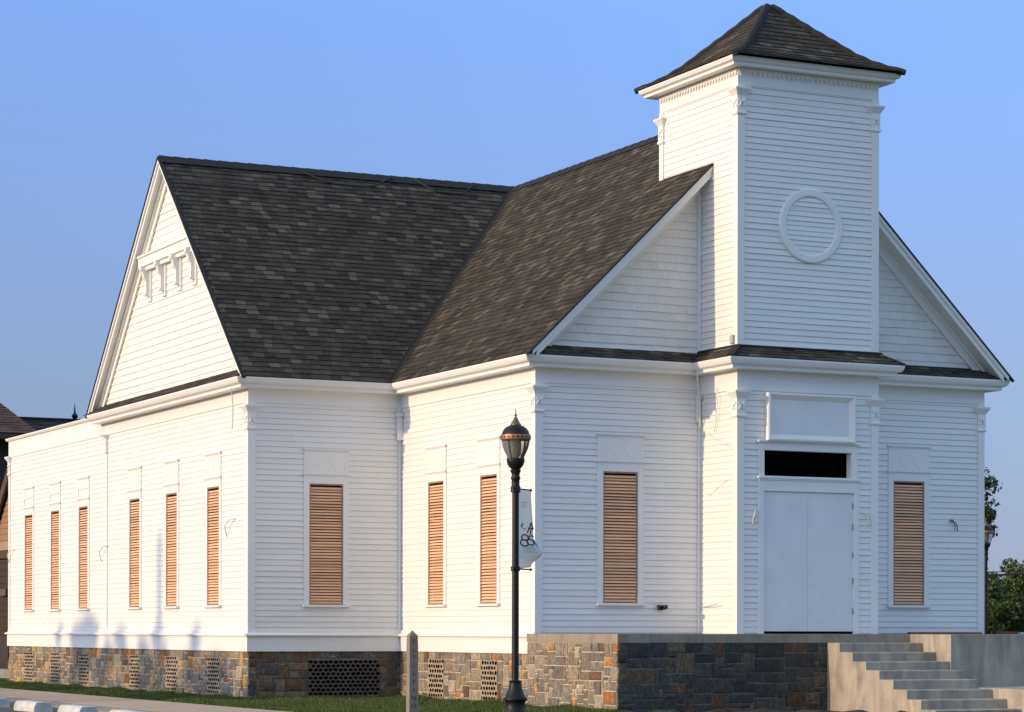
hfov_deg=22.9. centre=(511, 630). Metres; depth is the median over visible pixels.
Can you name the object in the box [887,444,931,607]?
louvred window
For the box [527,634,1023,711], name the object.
entrance terrace
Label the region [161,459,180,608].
louvred window
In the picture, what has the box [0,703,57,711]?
road
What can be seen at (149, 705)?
sidewalk
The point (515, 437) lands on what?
street lamp
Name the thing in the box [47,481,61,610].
louvred window
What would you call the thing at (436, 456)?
louvred window
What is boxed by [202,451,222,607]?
louvred window
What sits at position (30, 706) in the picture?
wheel stop
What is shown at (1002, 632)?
wooden plank
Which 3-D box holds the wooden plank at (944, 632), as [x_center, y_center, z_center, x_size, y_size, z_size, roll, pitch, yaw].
[7.564,0.042,44.096,1.554,0.035,0.110,0,0,-28]
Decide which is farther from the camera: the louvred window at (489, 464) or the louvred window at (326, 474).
the louvred window at (326, 474)
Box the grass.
[0,678,670,711]
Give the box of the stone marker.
[406,630,417,711]
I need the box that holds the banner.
[519,490,541,567]
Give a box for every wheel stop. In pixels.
[0,698,9,707]
[14,700,52,711]
[58,705,97,711]
[110,709,145,711]
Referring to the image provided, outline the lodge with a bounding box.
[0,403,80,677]
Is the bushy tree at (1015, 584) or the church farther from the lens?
the bushy tree at (1015, 584)
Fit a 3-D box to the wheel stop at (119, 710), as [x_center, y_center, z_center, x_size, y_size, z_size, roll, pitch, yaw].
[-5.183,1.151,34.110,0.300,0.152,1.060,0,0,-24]
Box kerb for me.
[0,696,159,711]
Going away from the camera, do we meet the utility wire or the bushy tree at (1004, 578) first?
the utility wire
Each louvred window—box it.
[21,486,34,611]
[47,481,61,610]
[74,476,89,610]
[125,466,142,609]
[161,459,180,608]
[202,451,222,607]
[302,448,350,606]
[422,444,447,606]
[474,436,500,605]
[596,433,645,605]
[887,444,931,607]
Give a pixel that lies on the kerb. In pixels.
(58, 704)
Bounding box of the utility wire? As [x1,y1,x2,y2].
[988,572,1023,575]
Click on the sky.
(494, 92)
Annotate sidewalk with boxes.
[0,688,286,711]
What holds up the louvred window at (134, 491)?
in the church
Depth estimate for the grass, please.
41.94 m
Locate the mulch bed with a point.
(762, 709)
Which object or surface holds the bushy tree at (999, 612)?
on the ground
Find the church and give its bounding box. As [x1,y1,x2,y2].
[4,3,1013,703]
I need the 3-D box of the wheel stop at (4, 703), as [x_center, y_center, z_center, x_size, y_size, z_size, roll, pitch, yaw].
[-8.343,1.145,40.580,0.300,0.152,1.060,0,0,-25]
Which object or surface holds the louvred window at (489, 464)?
in the church
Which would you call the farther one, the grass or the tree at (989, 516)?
the tree at (989, 516)
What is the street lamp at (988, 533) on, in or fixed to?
on the ground
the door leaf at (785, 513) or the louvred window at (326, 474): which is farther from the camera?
the louvred window at (326, 474)
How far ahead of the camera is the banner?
33.75 m
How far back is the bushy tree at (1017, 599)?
102.49 m
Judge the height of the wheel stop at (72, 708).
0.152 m
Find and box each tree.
[984,467,1002,537]
[988,571,1021,633]
[994,558,1023,631]
[998,576,1020,629]
[1010,592,1023,631]
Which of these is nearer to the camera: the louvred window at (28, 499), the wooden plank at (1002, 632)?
the wooden plank at (1002, 632)
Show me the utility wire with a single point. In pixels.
(1007, 574)
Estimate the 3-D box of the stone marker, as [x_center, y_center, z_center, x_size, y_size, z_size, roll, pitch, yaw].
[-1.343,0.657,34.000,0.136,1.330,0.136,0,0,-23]
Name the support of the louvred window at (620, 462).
in the church
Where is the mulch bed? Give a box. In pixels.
[621,707,905,711]
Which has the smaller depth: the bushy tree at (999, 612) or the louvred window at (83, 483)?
the louvred window at (83, 483)
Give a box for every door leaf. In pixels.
[764,491,807,630]
[807,492,853,630]
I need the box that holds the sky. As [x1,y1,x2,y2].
[0,0,1023,579]
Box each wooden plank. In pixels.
[907,632,981,633]
[996,631,1016,633]
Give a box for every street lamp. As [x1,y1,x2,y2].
[500,409,531,711]
[984,520,993,633]
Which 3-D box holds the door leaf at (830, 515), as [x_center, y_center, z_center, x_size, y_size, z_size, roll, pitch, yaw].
[5.284,-1.135,41.875,0.903,2.293,0.068,0,0,-26]
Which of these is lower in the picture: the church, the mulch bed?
the mulch bed

